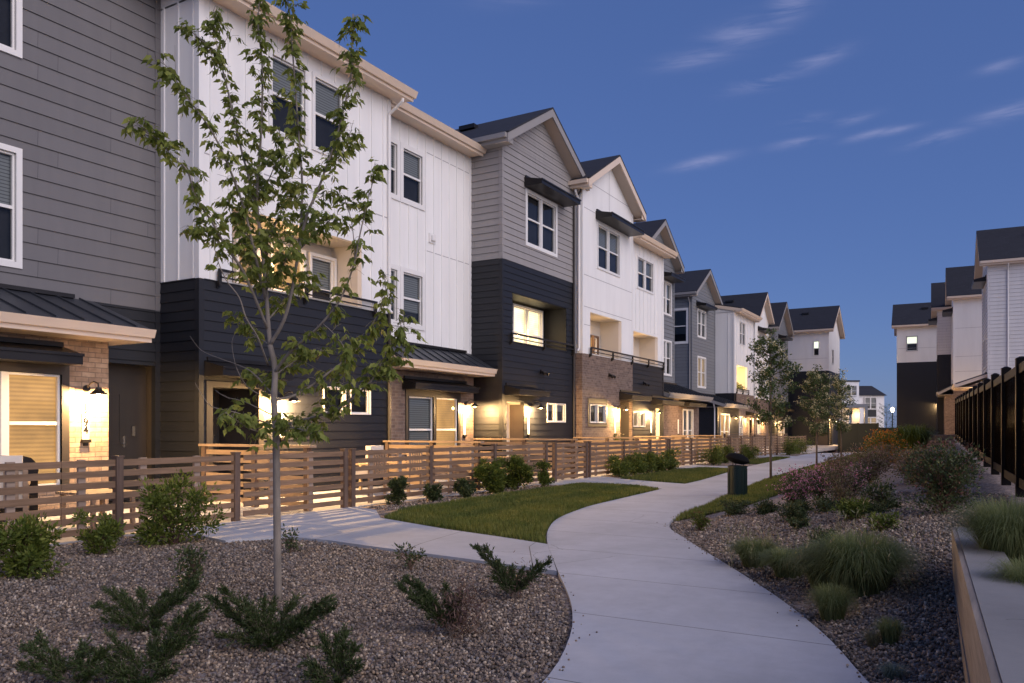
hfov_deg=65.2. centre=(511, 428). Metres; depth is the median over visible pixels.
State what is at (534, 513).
lawn
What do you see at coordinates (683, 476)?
lawn
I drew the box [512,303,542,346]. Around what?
window
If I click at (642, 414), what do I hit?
window
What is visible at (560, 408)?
window
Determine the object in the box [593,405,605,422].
window
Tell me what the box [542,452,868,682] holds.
path
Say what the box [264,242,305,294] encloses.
window
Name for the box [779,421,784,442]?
window
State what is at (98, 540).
shrub
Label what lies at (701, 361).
window
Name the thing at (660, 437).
patio divider
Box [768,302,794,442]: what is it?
townhouse
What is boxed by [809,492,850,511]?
shrub
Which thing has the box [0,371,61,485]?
window
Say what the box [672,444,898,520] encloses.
lawn
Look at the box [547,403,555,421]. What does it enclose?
window
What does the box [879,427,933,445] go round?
vinyl screen
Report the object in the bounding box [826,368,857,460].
young tree
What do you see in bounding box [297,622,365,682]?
juniper
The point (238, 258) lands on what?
window
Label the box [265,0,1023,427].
sky
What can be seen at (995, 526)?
ornamental grass
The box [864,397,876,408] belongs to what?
window
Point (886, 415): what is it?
young tree
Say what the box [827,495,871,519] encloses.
shrub
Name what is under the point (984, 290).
window
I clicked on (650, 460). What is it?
shrub
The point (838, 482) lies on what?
shrub
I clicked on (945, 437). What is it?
planter box
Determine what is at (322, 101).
window
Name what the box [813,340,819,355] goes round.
window
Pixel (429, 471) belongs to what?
slat fence
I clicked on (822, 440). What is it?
side door
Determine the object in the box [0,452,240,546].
slat fence
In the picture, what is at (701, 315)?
window
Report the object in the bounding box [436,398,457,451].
door
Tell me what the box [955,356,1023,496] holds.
privacy fence
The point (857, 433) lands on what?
vinyl screen
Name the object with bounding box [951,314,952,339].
window
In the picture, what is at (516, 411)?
door
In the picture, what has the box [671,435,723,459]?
patio divider
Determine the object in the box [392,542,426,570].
shrub
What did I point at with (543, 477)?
shrub
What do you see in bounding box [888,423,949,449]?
ornamental grass
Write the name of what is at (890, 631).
ornamental grass
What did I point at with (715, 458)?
shrub
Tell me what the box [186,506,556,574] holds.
front walk
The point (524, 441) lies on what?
patio divider
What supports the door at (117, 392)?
in the townhouse at (80, 250)
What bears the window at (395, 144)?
in the townhouse at (432, 393)
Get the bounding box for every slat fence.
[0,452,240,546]
[347,442,547,506]
[588,439,668,477]
[669,437,728,464]
[729,436,751,453]
[752,435,787,455]
[788,435,806,450]
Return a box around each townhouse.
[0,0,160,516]
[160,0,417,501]
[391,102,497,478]
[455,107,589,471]
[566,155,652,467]
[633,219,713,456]
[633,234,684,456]
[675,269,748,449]
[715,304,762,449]
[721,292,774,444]
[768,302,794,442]
[788,305,844,444]
[891,302,936,432]
[928,282,951,434]
[936,266,981,434]
[951,226,1023,390]
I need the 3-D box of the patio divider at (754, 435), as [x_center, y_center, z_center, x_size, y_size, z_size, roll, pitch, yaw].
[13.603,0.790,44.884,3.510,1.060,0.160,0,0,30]
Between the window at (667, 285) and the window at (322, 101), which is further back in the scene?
the window at (667, 285)
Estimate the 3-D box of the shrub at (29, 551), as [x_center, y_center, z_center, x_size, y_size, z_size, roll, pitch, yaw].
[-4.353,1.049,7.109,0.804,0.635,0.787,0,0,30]
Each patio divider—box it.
[198,444,316,510]
[383,440,483,489]
[473,438,577,478]
[573,437,641,469]
[633,436,686,464]
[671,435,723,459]
[724,434,785,451]
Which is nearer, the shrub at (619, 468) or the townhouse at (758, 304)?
the shrub at (619, 468)
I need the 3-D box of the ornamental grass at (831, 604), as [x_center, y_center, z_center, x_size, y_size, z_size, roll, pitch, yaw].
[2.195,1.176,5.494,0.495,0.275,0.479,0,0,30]
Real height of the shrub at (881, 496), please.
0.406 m
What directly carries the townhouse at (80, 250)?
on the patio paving
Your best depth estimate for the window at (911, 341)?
68.43 m
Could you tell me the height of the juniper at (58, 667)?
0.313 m
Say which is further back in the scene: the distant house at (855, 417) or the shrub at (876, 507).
the distant house at (855, 417)
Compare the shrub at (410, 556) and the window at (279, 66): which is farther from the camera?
the window at (279, 66)
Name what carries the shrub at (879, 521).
on the ground at (990, 484)
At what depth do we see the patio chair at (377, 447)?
15.92 m
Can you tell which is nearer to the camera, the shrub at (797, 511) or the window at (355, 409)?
the shrub at (797, 511)
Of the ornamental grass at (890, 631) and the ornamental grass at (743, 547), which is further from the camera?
the ornamental grass at (743, 547)
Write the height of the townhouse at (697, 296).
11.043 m
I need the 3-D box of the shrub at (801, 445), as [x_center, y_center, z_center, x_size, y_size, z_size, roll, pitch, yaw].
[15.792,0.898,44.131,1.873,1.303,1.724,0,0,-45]
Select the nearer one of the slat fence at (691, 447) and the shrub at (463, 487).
the shrub at (463, 487)
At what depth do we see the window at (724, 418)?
47.00 m
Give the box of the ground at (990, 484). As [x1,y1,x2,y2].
[0,434,1023,682]
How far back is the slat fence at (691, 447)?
29.11 m
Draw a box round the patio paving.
[2,444,837,550]
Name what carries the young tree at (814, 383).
on the ground at (990, 484)
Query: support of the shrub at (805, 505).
on the ground at (990, 484)
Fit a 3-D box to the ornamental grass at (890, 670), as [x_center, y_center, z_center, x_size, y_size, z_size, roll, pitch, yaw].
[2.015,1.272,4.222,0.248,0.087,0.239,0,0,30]
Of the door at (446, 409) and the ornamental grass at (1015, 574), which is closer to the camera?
the ornamental grass at (1015, 574)
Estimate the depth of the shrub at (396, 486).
13.91 m
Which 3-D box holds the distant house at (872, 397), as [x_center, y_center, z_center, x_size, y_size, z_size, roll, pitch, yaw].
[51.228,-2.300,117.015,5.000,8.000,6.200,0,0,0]
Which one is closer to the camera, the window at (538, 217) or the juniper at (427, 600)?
the juniper at (427, 600)
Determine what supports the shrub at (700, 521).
on the ground at (990, 484)
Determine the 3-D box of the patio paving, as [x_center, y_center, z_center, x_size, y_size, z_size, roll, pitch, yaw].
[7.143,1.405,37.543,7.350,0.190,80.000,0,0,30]
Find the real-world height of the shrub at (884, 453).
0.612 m
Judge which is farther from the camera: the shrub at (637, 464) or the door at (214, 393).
the shrub at (637, 464)
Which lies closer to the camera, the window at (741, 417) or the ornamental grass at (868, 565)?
the ornamental grass at (868, 565)
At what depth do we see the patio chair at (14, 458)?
9.88 m
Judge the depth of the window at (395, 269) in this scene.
20.05 m
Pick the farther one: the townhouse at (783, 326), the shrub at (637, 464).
the townhouse at (783, 326)
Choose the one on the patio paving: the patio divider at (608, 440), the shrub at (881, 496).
the patio divider at (608, 440)
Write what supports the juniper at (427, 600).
on the ground at (990, 484)
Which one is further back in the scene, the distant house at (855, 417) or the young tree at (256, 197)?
the distant house at (855, 417)
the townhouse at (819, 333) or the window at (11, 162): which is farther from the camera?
the townhouse at (819, 333)
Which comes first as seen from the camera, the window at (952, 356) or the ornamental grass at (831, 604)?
the ornamental grass at (831, 604)
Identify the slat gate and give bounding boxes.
[243,449,348,515]
[552,441,587,481]
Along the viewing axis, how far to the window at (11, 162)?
12.48 m
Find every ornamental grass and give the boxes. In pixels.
[715,520,792,568]
[748,544,806,578]
[778,540,834,590]
[788,502,939,596]
[800,579,863,621]
[856,628,882,646]
[871,616,913,645]
[873,659,913,679]
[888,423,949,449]
[923,491,1023,566]
[965,552,1023,585]
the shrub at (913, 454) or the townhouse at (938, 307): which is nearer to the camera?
the shrub at (913, 454)
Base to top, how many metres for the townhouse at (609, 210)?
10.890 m
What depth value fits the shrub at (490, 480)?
16.37 m
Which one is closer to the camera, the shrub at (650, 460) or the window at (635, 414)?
the shrub at (650, 460)
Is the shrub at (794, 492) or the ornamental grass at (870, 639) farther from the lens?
the shrub at (794, 492)
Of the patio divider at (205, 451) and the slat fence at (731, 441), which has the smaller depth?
the patio divider at (205, 451)
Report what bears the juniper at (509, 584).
on the ground at (990, 484)
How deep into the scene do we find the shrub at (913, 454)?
16.53 m
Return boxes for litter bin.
[725,453,749,495]
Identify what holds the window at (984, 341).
in the townhouse at (998, 279)
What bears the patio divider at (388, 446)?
on the patio paving
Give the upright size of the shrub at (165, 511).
0.925 m
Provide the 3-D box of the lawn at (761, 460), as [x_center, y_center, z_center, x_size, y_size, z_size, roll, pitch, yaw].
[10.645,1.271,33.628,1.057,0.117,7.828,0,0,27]
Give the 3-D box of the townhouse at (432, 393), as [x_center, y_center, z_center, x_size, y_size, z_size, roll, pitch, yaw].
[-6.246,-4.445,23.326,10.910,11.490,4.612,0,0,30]
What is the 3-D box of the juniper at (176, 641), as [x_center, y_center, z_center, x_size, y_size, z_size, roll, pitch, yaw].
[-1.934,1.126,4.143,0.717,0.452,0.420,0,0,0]
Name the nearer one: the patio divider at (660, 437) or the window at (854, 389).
the patio divider at (660, 437)
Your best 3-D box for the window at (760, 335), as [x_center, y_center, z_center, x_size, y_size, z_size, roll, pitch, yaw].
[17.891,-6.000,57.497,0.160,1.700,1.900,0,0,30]
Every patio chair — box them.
[0,455,29,510]
[356,445,386,493]
[387,453,421,491]
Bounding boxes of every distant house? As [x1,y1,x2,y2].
[840,380,867,422]
[859,386,886,427]
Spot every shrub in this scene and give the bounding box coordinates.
[0,513,69,579]
[68,507,126,554]
[130,469,230,547]
[168,544,208,589]
[281,523,302,552]
[384,475,409,504]
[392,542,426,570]
[422,482,443,501]
[452,477,477,497]
[472,457,507,493]
[497,454,534,489]
[533,459,554,485]
[604,453,633,476]
[621,449,648,474]
[633,451,657,472]
[653,452,674,471]
[660,446,680,469]
[685,505,711,530]
[696,441,725,464]
[717,495,752,515]
[718,444,733,462]
[739,444,761,458]
[752,495,781,514]
[766,465,823,508]
[775,500,810,521]
[779,436,800,454]
[782,435,815,453]
[787,516,811,528]
[794,462,842,500]
[794,499,811,510]
[805,525,839,546]
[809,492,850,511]
[819,457,867,504]
[820,450,860,476]
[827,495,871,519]
[830,462,871,496]
[847,443,894,482]
[858,476,901,508]
[859,429,914,457]
[861,496,893,513]
[863,510,902,531]
[872,442,904,466]
[889,448,933,484]
[896,444,933,465]
[897,435,987,515]
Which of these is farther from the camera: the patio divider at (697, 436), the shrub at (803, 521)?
the patio divider at (697, 436)
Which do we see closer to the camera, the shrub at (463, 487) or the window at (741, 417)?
the shrub at (463, 487)
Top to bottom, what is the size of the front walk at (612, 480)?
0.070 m
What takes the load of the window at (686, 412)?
in the townhouse at (681, 420)
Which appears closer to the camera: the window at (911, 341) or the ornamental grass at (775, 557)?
the ornamental grass at (775, 557)
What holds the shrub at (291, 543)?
on the ground at (990, 484)
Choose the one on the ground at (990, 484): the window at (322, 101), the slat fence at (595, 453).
the slat fence at (595, 453)
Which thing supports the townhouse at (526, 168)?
on the patio paving
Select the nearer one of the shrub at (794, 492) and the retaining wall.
the retaining wall
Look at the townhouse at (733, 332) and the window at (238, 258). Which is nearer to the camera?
the window at (238, 258)
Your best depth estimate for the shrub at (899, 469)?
13.05 m
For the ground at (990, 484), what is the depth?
5.74 m
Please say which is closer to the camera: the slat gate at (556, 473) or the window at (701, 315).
the slat gate at (556, 473)
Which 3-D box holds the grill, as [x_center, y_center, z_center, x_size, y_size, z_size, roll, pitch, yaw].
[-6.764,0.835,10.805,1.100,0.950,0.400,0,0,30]
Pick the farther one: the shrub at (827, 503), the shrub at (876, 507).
the shrub at (827, 503)
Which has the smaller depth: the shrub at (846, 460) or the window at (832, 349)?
the shrub at (846, 460)
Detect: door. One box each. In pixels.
[109,384,126,500]
[213,392,216,493]
[510,405,522,456]
[817,419,826,444]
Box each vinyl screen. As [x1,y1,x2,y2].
[838,423,878,452]
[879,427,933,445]
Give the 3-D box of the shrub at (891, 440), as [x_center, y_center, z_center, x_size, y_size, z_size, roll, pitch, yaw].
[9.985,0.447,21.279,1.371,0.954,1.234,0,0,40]
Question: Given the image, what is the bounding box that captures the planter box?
[926,435,954,446]
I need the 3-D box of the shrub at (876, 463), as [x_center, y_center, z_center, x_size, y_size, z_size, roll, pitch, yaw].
[6.367,0.608,14.252,0.797,0.762,0.813,0,0,-23]
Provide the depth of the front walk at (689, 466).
27.78 m
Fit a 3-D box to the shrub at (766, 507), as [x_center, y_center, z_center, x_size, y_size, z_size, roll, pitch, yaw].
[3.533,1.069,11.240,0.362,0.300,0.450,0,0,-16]
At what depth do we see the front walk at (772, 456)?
37.88 m
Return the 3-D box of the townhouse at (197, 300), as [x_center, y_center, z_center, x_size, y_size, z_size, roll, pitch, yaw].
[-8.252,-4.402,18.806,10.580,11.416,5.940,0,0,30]
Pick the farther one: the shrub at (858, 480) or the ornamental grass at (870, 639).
the shrub at (858, 480)
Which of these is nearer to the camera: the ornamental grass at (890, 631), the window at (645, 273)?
the ornamental grass at (890, 631)
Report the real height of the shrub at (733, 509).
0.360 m
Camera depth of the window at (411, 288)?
20.75 m
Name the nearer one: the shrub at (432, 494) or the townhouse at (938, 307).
the shrub at (432, 494)
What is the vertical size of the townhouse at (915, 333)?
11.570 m
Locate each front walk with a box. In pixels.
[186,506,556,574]
[539,476,681,488]
[676,465,726,468]
[757,455,794,456]
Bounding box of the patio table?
[55,488,137,527]
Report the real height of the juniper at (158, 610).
0.367 m
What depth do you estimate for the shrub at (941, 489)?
8.10 m
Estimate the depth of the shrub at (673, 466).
25.80 m
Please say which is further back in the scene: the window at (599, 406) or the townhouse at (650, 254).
the townhouse at (650, 254)
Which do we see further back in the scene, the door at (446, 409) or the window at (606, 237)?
the window at (606, 237)
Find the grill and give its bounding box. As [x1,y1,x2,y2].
[0,455,38,524]
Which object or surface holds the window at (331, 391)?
in the townhouse at (197, 300)
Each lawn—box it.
[384,482,658,542]
[620,466,727,483]
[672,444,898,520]
[749,456,789,463]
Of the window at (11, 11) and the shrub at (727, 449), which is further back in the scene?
the shrub at (727, 449)
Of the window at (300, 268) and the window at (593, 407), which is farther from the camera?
the window at (593, 407)
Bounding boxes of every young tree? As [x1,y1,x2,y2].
[121,0,426,601]
[743,328,802,478]
[795,364,838,464]
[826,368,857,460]
[877,404,896,427]
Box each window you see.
[0,0,22,58]
[0,143,22,268]
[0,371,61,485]
[232,237,259,285]
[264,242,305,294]
[268,49,308,147]
[306,252,336,301]
[311,71,345,162]
[323,386,345,412]
[350,389,370,414]
[391,137,399,201]
[391,264,399,325]
[400,142,424,210]
[400,266,424,330]
[409,396,433,455]
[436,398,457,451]
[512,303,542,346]
[525,188,557,257]
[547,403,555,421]
[556,403,565,422]
[590,335,598,354]
[590,404,597,422]
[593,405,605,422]
[597,222,620,277]
[633,411,638,426]
[637,255,653,294]
[640,412,644,426]
[664,280,671,316]
[664,339,671,376]
[675,308,687,343]
[683,409,693,449]
[697,308,705,339]
[697,356,705,388]
[720,413,729,446]
[739,321,745,345]
[739,416,742,434]
[759,333,764,357]
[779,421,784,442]
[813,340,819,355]
[832,349,833,364]
[845,385,856,395]
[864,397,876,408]
[868,417,876,422]
[906,336,917,350]
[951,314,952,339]
[951,356,952,381]
[983,284,985,317]
[983,337,985,369]
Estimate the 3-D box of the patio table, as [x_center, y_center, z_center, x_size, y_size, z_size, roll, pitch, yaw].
[-5.607,1.075,10.822,0.780,0.470,0.700,0,0,30]
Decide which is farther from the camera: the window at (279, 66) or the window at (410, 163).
the window at (410, 163)
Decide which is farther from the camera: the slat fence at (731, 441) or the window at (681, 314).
the window at (681, 314)
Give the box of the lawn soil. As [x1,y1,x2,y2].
[385,503,580,543]
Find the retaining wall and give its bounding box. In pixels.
[952,527,1023,682]
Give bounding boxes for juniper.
[14,628,117,682]
[66,598,212,682]
[89,573,200,633]
[199,581,338,651]
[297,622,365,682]
[393,561,504,640]
[469,542,553,599]
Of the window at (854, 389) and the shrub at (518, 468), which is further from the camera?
the window at (854, 389)
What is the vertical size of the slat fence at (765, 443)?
1.005 m
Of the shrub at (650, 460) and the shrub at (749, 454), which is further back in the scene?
the shrub at (749, 454)
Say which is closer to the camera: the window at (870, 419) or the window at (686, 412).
the window at (686, 412)
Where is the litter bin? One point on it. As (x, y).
(736, 479)
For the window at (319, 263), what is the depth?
18.00 m
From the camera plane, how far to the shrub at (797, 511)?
9.54 m
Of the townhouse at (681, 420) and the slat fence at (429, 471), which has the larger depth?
the townhouse at (681, 420)
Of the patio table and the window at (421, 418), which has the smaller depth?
the patio table
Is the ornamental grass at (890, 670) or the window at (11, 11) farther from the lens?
the window at (11, 11)
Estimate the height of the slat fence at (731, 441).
1.005 m
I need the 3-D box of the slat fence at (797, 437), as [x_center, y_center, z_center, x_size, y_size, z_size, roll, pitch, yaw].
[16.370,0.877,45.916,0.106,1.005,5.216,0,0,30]
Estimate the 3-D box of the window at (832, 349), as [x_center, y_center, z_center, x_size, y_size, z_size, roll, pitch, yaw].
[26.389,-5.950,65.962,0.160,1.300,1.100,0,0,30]
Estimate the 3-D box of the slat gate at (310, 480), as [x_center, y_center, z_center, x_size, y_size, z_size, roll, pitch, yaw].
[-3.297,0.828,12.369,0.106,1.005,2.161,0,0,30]
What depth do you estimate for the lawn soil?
10.24 m
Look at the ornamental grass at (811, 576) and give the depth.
6.27 m
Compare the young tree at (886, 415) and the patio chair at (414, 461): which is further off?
the young tree at (886, 415)
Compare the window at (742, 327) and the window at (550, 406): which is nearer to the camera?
the window at (550, 406)
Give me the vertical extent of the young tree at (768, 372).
3.938 m
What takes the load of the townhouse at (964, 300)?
on the ground at (990, 484)
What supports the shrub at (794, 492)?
on the ground at (990, 484)
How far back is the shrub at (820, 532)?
7.64 m
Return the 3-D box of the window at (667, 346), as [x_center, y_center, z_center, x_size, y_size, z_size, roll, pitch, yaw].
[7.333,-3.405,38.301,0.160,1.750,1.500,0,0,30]
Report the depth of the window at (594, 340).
28.82 m
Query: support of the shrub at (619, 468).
on the ground at (990, 484)
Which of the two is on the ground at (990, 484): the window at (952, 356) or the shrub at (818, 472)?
the shrub at (818, 472)
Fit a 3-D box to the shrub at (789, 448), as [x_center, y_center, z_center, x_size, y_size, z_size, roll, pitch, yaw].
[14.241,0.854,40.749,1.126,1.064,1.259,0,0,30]

